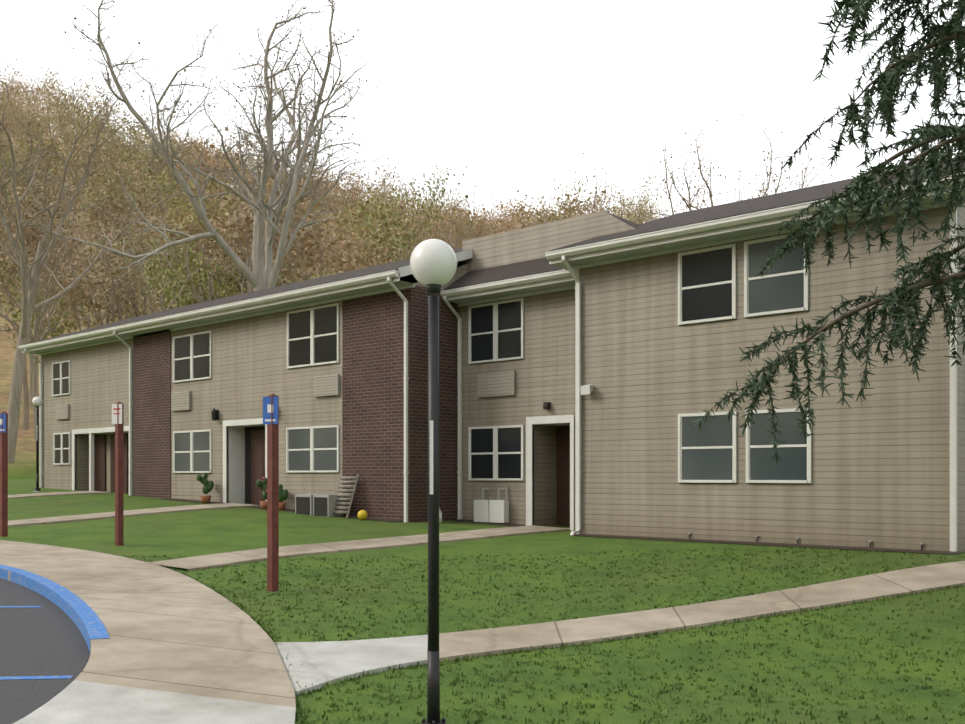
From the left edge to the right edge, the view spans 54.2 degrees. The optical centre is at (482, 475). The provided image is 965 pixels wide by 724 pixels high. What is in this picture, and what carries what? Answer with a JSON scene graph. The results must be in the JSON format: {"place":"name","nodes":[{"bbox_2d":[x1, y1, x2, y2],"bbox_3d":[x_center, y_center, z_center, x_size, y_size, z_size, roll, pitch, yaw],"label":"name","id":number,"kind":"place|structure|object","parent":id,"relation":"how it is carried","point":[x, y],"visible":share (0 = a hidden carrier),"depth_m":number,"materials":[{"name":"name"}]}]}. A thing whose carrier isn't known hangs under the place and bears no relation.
{"place":"outdoors","nodes":[
{"label":"outdoors","id":0,"kind":"place"},
{"bbox_2d":[0,578,89,723],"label":"parking asphalt","id":1,"kind":"structure","parent":0,"point":[46,638],"depth_m":8.54,"materials":[{"name":"grey asphalt"}]},
{"bbox_2d":[0,606,72,679],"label":"stall lines","id":2,"kind":"object","parent":1,"relation":"on","point":[34,677],"visible":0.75,"depth_m":7.57,"materials":[{"name":"blue paint"}]},
{"bbox_2d":[0,568,89,652],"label":"curb face","id":3,"kind":"object","parent":1,"relation":"on","point":[65,606],"visible":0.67,"depth_m":11.14},
{"bbox_2d":[0,564,109,638],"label":"curb top","id":4,"kind":"structure","parent":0,"point":[93,623],"depth_m":10.15,"materials":[{"name":"blue paint"}]},
{"bbox_2d":[0,145,964,723],"bbox_3d":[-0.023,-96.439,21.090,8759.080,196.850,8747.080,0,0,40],"label":"ground","id":5,"kind":"structure","parent":0,"point":[192,533],"depth_m":10.77,"materials":[{"name":"green plant"}]},
{"bbox_2d":[0,411,7,536],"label":"sign post","id":6,"kind":"object","parent":5,"relation":"on","point":[3,474],"visible":0.86,"depth_m":17.05,"materials":[{"name":"brown"}]},
{"bbox_2d":[0,248,21,338],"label":"forest tree","id":7,"kind":"object","parent":5,"relation":"on","point":[3,275],"visible":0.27,"depth_m":96.01,"materials":[{"name":"brown plant"}]},
{"bbox_2d":[0,86,32,145],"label":"forest tree","id":8,"kind":"object","parent":5,"relation":"on","point":[8,113],"visible":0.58,"depth_m":168.16,"materials":[{"name":"brown plant"}]},
{"bbox_2d":[0,85,42,164],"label":"forest tree","id":9,"kind":"object","parent":5,"relation":"on","point":[21,109],"visible":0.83,"depth_m":184.37,"materials":[{"name":"brown plant"}]},
{"bbox_2d":[0,57,47,154],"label":"forest tree","id":10,"kind":"object","parent":5,"relation":"on","point":[19,86],"visible":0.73,"depth_m":208.13,"materials":[{"name":"brown plant"}]},
{"bbox_2d":[8,105,57,144],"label":"forest tree","id":11,"kind":"object","parent":5,"relation":"on","point":[44,120],"visible":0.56,"depth_m":189.59,"materials":[{"name":"brown plant"}]},
{"bbox_2d":[0,64,66,126],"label":"forest tree","id":12,"kind":"object","parent":5,"relation":"on","point":[50,79],"visible":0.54,"depth_m":218.69,"materials":[{"name":"brown plant"}]},
{"bbox_2d":[0,138,71,199],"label":"forest tree","id":13,"kind":"object","parent":5,"relation":"on","point":[23,154],"visible":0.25,"depth_m":142.52,"materials":[{"name":"brown plant"}]},
{"bbox_2d":[32,397,42,491],"bbox_3d":[-13.583,-0.923,28.765,0.300,3.000,0.300,0,0,40],"label":"lamp post","id":14,"kind":"object","parent":5,"relation":"on","point":[37,402],"visible":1,"depth_m":28.73,"materials":[{"name":"black metal"}]},
{"bbox_2d":[0,241,84,451],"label":"tree","id":15,"kind":"object","parent":5,"relation":"on","point":[37,335],"visible":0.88,"depth_m":50.32,"materials":[{"name":"brown plant"}]},
{"bbox_2d":[0,158,84,277],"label":"forest tree","id":16,"kind":"object","parent":5,"relation":"on","point":[7,189],"visible":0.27,"depth_m":79.08,"materials":[{"name":"brown plant"}]},
{"bbox_2d":[12,133,79,194],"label":"forest tree","id":17,"kind":"object","parent":5,"relation":"on","point":[28,147],"visible":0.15,"depth_m":154.89,"materials":[{"name":"brown plant"}]},
{"bbox_2d":[0,231,94,429],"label":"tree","id":18,"kind":"object","parent":5,"relation":"on","point":[25,423],"visible":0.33,"depth_m":60.32,"materials":[{"name":"brown plant"}]},
{"bbox_2d":[0,170,96,406],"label":"forest tree","id":19,"kind":"object","parent":5,"relation":"on","point":[31,360],"visible":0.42,"depth_m":70.92,"materials":[{"name":"brown plant"}]},
{"bbox_2d":[3,160,97,240],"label":"forest tree","id":20,"kind":"object","parent":5,"relation":"on","point":[51,197],"visible":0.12,"depth_m":116.51,"materials":[{"name":"brown plant"}]},
{"bbox_2d":[0,195,112,336],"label":"forest tree","id":21,"kind":"object","parent":5,"relation":"on","point":[5,256],"visible":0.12,"depth_m":76.81,"materials":[{"name":"brown plant"}]},
{"bbox_2d":[27,74,86,169],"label":"forest tree","id":22,"kind":"object","parent":5,"relation":"on","point":[51,94],"visible":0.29,"depth_m":202.00,"materials":[{"name":"brown plant"}]},
{"bbox_2d":[8,491,109,498],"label":"walkway","id":23,"kind":"structure","parent":5,"relation":"on","point":[15,496],"depth_m":27.36,"materials":[{"name":"concrete"}]},
{"bbox_2d":[0,193,119,329],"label":"forest tree","id":24,"kind":"object","parent":5,"relation":"on","point":[35,244],"visible":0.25,"depth_m":71.58,"materials":[{"name":"brown plant"}]},
{"bbox_2d":[0,266,126,348],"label":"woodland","id":25,"kind":"object","parent":5,"relation":"on","point":[57,320],"visible":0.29,"depth_m":65.26,"materials":[{"name":"brown plant"}]},
{"bbox_2d":[33,66,103,151],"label":"forest tree","id":26,"kind":"object","parent":5,"relation":"on","point":[65,100],"visible":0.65,"depth_m":189.12,"materials":[{"name":"brown plant"}]},
{"bbox_2d":[42,92,114,178],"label":"forest tree","id":27,"kind":"object","parent":5,"relation":"on","point":[72,122],"visible":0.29,"depth_m":168.85,"materials":[{"name":"brown plant"}]},
{"bbox_2d":[47,81,115,156],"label":"forest tree","id":28,"kind":"object","parent":5,"relation":"on","point":[90,96],"visible":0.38,"depth_m":215.93,"materials":[{"name":"brown plant"}]},
{"bbox_2d":[48,91,132,214],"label":"forest tree","id":29,"kind":"object","parent":5,"relation":"on","point":[87,121],"visible":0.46,"depth_m":164.50,"materials":[{"name":"brown plant"}]},
{"bbox_2d":[27,121,166,308],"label":"forest tree","id":30,"kind":"object","parent":5,"relation":"on","point":[97,192],"visible":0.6,"depth_m":112.81,"materials":[{"name":"brown plant"}]},
{"bbox_2d":[58,118,141,240],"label":"forest tree","id":31,"kind":"object","parent":5,"relation":"on","point":[84,154],"visible":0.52,"depth_m":150.27,"materials":[{"name":"brown plant"}]},
{"bbox_2d":[0,73,205,462],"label":"tree","id":32,"kind":"object","parent":5,"relation":"on","point":[38,264],"visible":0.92,"depth_m":45.70,"materials":[{"name":"brown plant"}]},
{"bbox_2d":[34,233,172,334],"bbox_3d":[-23.995,-8.248,57.675,7.476,12.867,8.938,0,0,32],"label":"tree","id":33,"kind":"object","parent":5,"relation":"on","point":[79,313],"visible":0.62,"depth_m":56.63,"materials":[{"name":"brown plant"}]},
{"bbox_2d":[52,243,170,327],"bbox_3d":[-22.722,-8.623,59.468,10.018,12.439,6.659,0,0,-59],"label":"tree","id":34,"kind":"object","parent":5,"relation":"on","point":[92,304],"visible":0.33,"depth_m":58.11,"materials":[{"name":"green plant"}]},
{"bbox_2d":[48,198,178,322],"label":"forest tree","id":35,"kind":"object","parent":5,"relation":"on","point":[111,231],"visible":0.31,"depth_m":70.78,"materials":[{"name":"brown plant"}]},
{"bbox_2d":[112,401,123,545],"bbox_3d":[-6.195,0.004,16.049,0.206,2.560,0.141,0,0,40],"label":"sign post","id":36,"kind":"object","parent":5,"relation":"on","point":[118,414],"visible":0.87,"depth_m":16.04,"materials":[{"name":"brown wood"}]},
{"bbox_2d":[78,163,158,272],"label":"forest tree","id":37,"kind":"object","parent":5,"relation":"on","point":[120,194],"visible":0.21,"depth_m":132.87,"materials":[{"name":"brown plant"}]},
{"bbox_2d":[66,216,174,321],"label":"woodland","id":38,"kind":"object","parent":5,"relation":"on","point":[134,306],"visible":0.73,"depth_m":56.71,"materials":[{"name":"brown plant"}]},
{"bbox_2d":[80,135,161,263],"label":"forest tree","id":39,"kind":"object","parent":5,"relation":"on","point":[131,169],"visible":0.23,"depth_m":138.01,"materials":[{"name":"brown plant"}]},
{"bbox_2d":[72,170,176,315],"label":"forest tree","id":40,"kind":"object","parent":5,"relation":"on","point":[117,214],"visible":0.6,"depth_m":112.69,"materials":[{"name":"brown plant"}]},
{"bbox_2d":[79,104,172,232],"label":"forest tree","id":41,"kind":"object","parent":5,"relation":"on","point":[127,148],"visible":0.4,"depth_m":156.11,"materials":[{"name":"brown plant"}]},
{"bbox_2d":[99,100,161,182],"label":"forest tree","id":42,"kind":"object","parent":5,"relation":"on","point":[125,121],"visible":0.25,"depth_m":194.12,"materials":[{"name":"brown plant"}]},
{"bbox_2d":[8,503,257,526],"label":"walkway","id":43,"kind":"structure","parent":5,"relation":"on","point":[70,518],"depth_m":21.09,"materials":[{"name":"beige concrete"}]},
{"bbox_2d":[80,114,211,309],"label":"forest tree","id":44,"kind":"object","parent":5,"relation":"on","point":[138,179],"visible":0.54,"depth_m":114.84,"materials":[{"name":"brown plant"}]},
{"bbox_2d":[0,540,295,723],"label":"sidewalk","id":45,"kind":"structure","parent":5,"relation":"on","point":[177,648],"depth_m":7.99,"materials":[{"name":"beige concrete"}]},
{"bbox_2d":[86,223,227,316],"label":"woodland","id":46,"kind":"object","parent":5,"relation":"on","point":[162,297],"visible":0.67,"depth_m":64.43,"materials":[{"name":"brown plant"}]},
{"bbox_2d":[136,159,186,254],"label":"forest tree","id":47,"kind":"object","parent":5,"relation":"on","point":[159,182],"visible":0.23,"depth_m":146.22,"materials":[{"name":"brown plant"}]},
{"bbox_2d":[149,131,215,235],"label":"forest tree","id":48,"kind":"object","parent":5,"relation":"on","point":[191,156],"visible":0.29,"depth_m":157.13,"materials":[{"name":"brown plant"}]},
{"bbox_2d":[143,222,233,305],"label":"forest tree","id":49,"kind":"object","parent":5,"relation":"on","point":[180,254],"visible":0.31,"depth_m":97.54,"materials":[{"name":"brown plant"}]},
{"bbox_2d":[138,238,250,313],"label":"forest tree","id":50,"kind":"object","parent":5,"relation":"on","point":[227,285],"visible":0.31,"depth_m":72.25,"materials":[{"name":"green plant"}]},
{"bbox_2d":[156,171,233,299],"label":"forest tree","id":51,"kind":"object","parent":5,"relation":"on","point":[191,205],"visible":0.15,"depth_m":121.90,"materials":[{"name":"brown plant"}]},
{"bbox_2d":[148,208,245,303],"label":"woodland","id":52,"kind":"object","parent":5,"relation":"on","point":[199,289],"visible":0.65,"depth_m":68.80,"materials":[{"name":"green plant"}]},
{"bbox_2d":[153,135,249,208],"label":"forest tree","id":53,"kind":"object","parent":5,"relation":"on","point":[213,161],"visible":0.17,"depth_m":163.23,"materials":[{"name":"brown plant"}]},
{"bbox_2d":[27,0,377,290],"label":"bare tree","id":54,"kind":"object","parent":5,"relation":"on","point":[260,277],"visible":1,"depth_m":40.84,"materials":[{"name":"grey plant"}]},
{"bbox_2d":[162,165,246,297],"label":"forest tree","id":55,"kind":"object","parent":5,"relation":"on","point":[199,202],"visible":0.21,"depth_m":121.66,"materials":[{"name":"brown plant"}]},
{"bbox_2d":[162,173,248,268],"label":"forest tree","id":56,"kind":"object","parent":5,"relation":"on","point":[194,212],"visible":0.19,"depth_m":108.39,"materials":[{"name":"brown plant"}]},
{"bbox_2d":[192,132,255,190],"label":"forest tree","id":57,"kind":"object","parent":5,"relation":"on","point":[217,150],"visible":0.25,"depth_m":169.77,"materials":[{"name":"brown plant"}]},
{"bbox_2d":[181,201,289,296],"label":"forest tree","id":58,"kind":"object","parent":5,"relation":"on","point":[210,248],"visible":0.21,"depth_m":76.35,"materials":[{"name":"brown plant"}]},
{"bbox_2d":[172,242,314,294],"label":"forest tree","id":59,"kind":"object","parent":5,"relation":"on","point":[277,282],"depth_m":77.37,"materials":[{"name":"brown plant"}]},
{"bbox_2d":[18,248,472,521],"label":"building","id":60,"kind":"structure","parent":5,"relation":"on","point":[337,364],"depth_m":23.19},
{"bbox_2d":[157,126,346,292],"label":"forest tree","id":61,"kind":"object","parent":5,"relation":"on","point":[237,232],"visible":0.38,"depth_m":70.23,"materials":[{"name":"brown plant"}]},
{"bbox_2d":[213,206,302,293],"bbox_3d":[-14.921,-10.902,64.718,7.196,16.144,7.013,0,0,26],"label":"tree","id":62,"kind":"object","parent":5,"relation":"on","point":[251,287],"visible":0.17,"depth_m":64.17,"materials":[{"name":"green plant"}]},
{"bbox_2d":[216,184,322,255],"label":"forest tree","id":63,"kind":"object","parent":5,"relation":"on","point":[269,186],"visible":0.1,"depth_m":103.85,"materials":[{"name":"brown plant"}]},
{"bbox_2d":[219,196,320,287],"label":"tree","id":64,"kind":"object","parent":5,"relation":"on","point":[264,250],"visible":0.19,"depth_m":74.38,"materials":[{"name":"brown plant"}]},
{"bbox_2d":[263,393,278,591],"bbox_3d":[-2.615,0.250,11.739,0.206,2.570,0.141,0,0,40],"label":"sign post","id":65,"kind":"object","parent":5,"relation":"on","point":[271,411],"visible":0.87,"depth_m":11.73,"materials":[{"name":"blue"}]},
{"bbox_2d":[205,208,377,281],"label":"forest tree","id":66,"kind":"object","parent":5,"relation":"on","point":[289,229],"visible":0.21,"depth_m":86.65,"materials":[{"name":"brown plant"}]},
{"bbox_2d":[238,185,378,282],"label":"forest tree","id":67,"kind":"object","parent":5,"relation":"on","point":[328,260],"visible":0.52,"depth_m":70.15,"materials":[{"name":"brown plant"}]},
{"bbox_2d":[196,472,441,522],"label":"entry props","id":68,"kind":"object","parent":5,"relation":"on","point":[207,487],"visible":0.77,"depth_m":21.24,"materials":[{"name":"green plant"}]},
{"bbox_2d":[298,165,353,247],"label":"forest tree","id":69,"kind":"object","parent":5,"relation":"on","point":[330,199],"visible":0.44,"depth_m":163.52,"materials":[{"name":"brown plant"}]},
{"bbox_2d":[315,205,364,269],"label":"forest tree","id":70,"kind":"object","parent":5,"relation":"on","point":[341,217],"visible":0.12,"depth_m":132.03,"materials":[{"name":"brown plant"}]},
{"bbox_2d":[311,162,369,226],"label":"forest tree","id":71,"kind":"object","parent":5,"relation":"on","point":[347,190],"visible":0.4,"depth_m":169.45,"materials":[{"name":"brown plant"}]},
{"bbox_2d":[294,183,388,277],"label":"forest tree","id":72,"kind":"object","parent":5,"relation":"on","point":[309,240],"visible":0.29,"depth_m":105.36,"materials":[{"name":"brown plant"}]},
{"bbox_2d":[331,177,373,225],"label":"forest tree","id":73,"kind":"object","parent":5,"relation":"on","point":[357,200],"visible":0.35,"depth_m":171.65,"materials":[{"name":"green plant"}]},
{"bbox_2d":[312,207,402,274],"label":"forest tree","id":74,"kind":"object","parent":5,"relation":"on","point":[359,246],"visible":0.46,"depth_m":97.71,"materials":[{"name":"brown plant"}]},
{"bbox_2d":[146,525,569,570],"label":"walkway","id":75,"kind":"structure","parent":5,"relation":"on","point":[217,560],"depth_m":15.77,"materials":[{"name":"beige concrete"}]},
{"bbox_2d":[337,188,401,235],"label":"forest tree","id":76,"kind":"object","parent":5,"relation":"on","point":[376,206],"visible":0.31,"depth_m":165.47,"materials":[{"name":"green plant"}]},
{"bbox_2d":[339,199,405,265],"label":"forest tree","id":77,"kind":"object","parent":5,"relation":"on","point":[368,215],"visible":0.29,"depth_m":115.81,"materials":[{"name":"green plant"}]},
{"bbox_2d":[343,214,404,269],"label":"forest tree","id":78,"kind":"object","parent":5,"relation":"on","point":[369,241],"visible":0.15,"depth_m":115.18,"materials":[{"name":"grey plant"}]},
{"bbox_2d":[347,237,404,271],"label":"forest tree","id":79,"kind":"object","parent":5,"relation":"on","point":[374,259],"visible":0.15,"depth_m":86.86,"materials":[{"name":"brown plant"}]},
{"bbox_2d":[358,158,423,259],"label":"forest tree","id":80,"kind":"object","parent":5,"relation":"on","point":[385,186],"visible":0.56,"depth_m":175.15,"materials":[{"name":"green plant"}]},
{"bbox_2d":[355,198,440,265],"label":"forest tree","id":81,"kind":"object","parent":5,"relation":"on","point":[396,231],"visible":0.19,"depth_m":102.53,"materials":[{"name":"brown plant"}]},
{"bbox_2d":[336,162,472,263],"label":"forest tree","id":82,"kind":"object","parent":5,"relation":"on","point":[408,237],"visible":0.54,"depth_m":84.02,"materials":[{"name":"brown plant"}]},
{"bbox_2d":[374,190,463,254],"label":"forest tree","id":83,"kind":"object","parent":5,"relation":"on","point":[402,220],"visible":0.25,"depth_m":124.93,"materials":[{"name":"brown plant"}]},
{"bbox_2d":[377,163,461,248],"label":"forest tree","id":84,"kind":"object","parent":5,"relation":"on","point":[406,199],"visible":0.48,"depth_m":135.78,"materials":[{"name":"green plant"}]},
{"bbox_2d":[410,239,456,723],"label":"lamp post","id":85,"kind":"object","parent":5,"relation":"on","point":[433,264],"visible":1,"depth_m":6.00,"materials":[{"name":"black metal"}]},
{"bbox_2d":[407,166,497,248],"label":"tree","id":86,"kind":"object","parent":5,"relation":"on","point":[450,239],"visible":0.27,"depth_m":68.85,"materials":[{"name":"brown plant"}]},
{"bbox_2d":[432,198,496,248],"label":"forest tree","id":87,"kind":"object","parent":5,"relation":"on","point":[456,237],"visible":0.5,"depth_m":101.51,"materials":[{"name":"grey plant"}]},
{"bbox_2d":[399,195,533,248],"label":"forest tree","id":88,"kind":"object","parent":5,"relation":"on","point":[463,216],"visible":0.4,"depth_m":116.84,"materials":[{"name":"brown plant"}]},
{"bbox_2d":[471,211,524,233],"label":"forest tree","id":89,"kind":"object","parent":5,"relation":"on","point":[508,225],"visible":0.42,"depth_m":164.70,"materials":[{"name":"brown plant"}]},
{"bbox_2d":[485,190,533,229],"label":"forest tree","id":90,"kind":"object","parent":5,"relation":"on","point":[511,209],"visible":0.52,"depth_m":189.88,"materials":[{"name":"grey plant"}]},
{"bbox_2d":[497,199,562,227],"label":"forest tree","id":91,"kind":"object","parent":5,"relation":"on","point":[530,223],"visible":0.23,"depth_m":135.04,"materials":[{"name":"brown plant"}]},
{"bbox_2d":[440,211,639,530],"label":"apartment building","id":92,"kind":"structure","parent":5,"relation":"on","point":[511,294],"depth_m":20.13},
{"bbox_2d":[500,172,611,228],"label":"forest tree","id":93,"kind":"object","parent":5,"relation":"on","point":[569,215],"visible":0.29,"depth_m":112.50,"materials":[{"name":"brown plant"}]},
{"bbox_2d":[164,498,962,554],"bbox_3d":[-0.673,0.864,20.049,19.840,0.520,1.930,0,0,40],"label":"soil strip","id":94,"kind":"object","parent":5,"relation":"on","point":[724,541],"visible":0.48,"depth_m":16.33,"materials":[{"name":"brown soil"}]},
{"bbox_2d":[543,180,637,220],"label":"forest tree","id":95,"kind":"object","parent":5,"relation":"on","point":[569,208],"visible":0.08,"depth_m":112.73,"materials":[{"name":"brown plant"}]},
{"bbox_2d":[561,177,621,214],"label":"forest tree","id":96,"kind":"object","parent":5,"relation":"on","point":[596,201],"visible":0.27,"depth_m":172.31,"materials":[{"name":"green plant"}]},
{"bbox_2d":[560,153,644,223],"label":"tree","id":97,"kind":"object","parent":5,"relation":"on","point":[596,188],"visible":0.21,"depth_m":73.15,"materials":[{"name":"brown plant"}]},
{"bbox_2d":[274,561,964,695],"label":"walkway","id":98,"kind":"structure","parent":5,"relation":"on","point":[317,664],"depth_m":9.53,"materials":[{"name":"beige concrete"}]},
{"bbox_2d":[616,190,657,223],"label":"forest tree","id":99,"kind":"object","parent":5,"relation":"on","point":[637,213],"visible":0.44,"depth_m":168.09,"materials":[{"name":"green plant"}]},
{"bbox_2d":[605,170,673,222],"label":"forest tree","id":100,"kind":"object","parent":5,"relation":"on","point":[649,183],"visible":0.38,"depth_m":179.59,"materials":[{"name":"brown plant"}]},
{"bbox_2d":[636,119,763,223],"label":"tree","id":101,"kind":"object","parent":5,"relation":"on","point":[689,205],"visible":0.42,"depth_m":67.94,"materials":[{"name":"grey plant"}]},
{"bbox_2d":[545,160,964,551],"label":"apartment building","id":102,"kind":"structure","parent":5,"relation":"on","point":[674,313],"depth_m":15.86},
{"bbox_2d":[727,114,832,201],"bbox_3d":[19.141,-12.261,60.303,9.275,21.350,9.516,0,0,-31],"label":"tree","id":103,"kind":"object","parent":5,"relation":"on","point":[774,180],"visible":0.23,"depth_m":59.53,"materials":[{"name":"brown plant"}]},
{"bbox_2d":[692,0,964,463],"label":"pine","id":104,"kind":"object","parent":5,"relation":"on","point":[888,81],"visible":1,"depth_m":9.85,"materials":[{"name":"green plant"}]},
{"bbox_2d":[0,0,964,224],"label":"sky","id":105,"kind":"structure","parent":0,"point":[515,93],"materials":[{"name":"white"}]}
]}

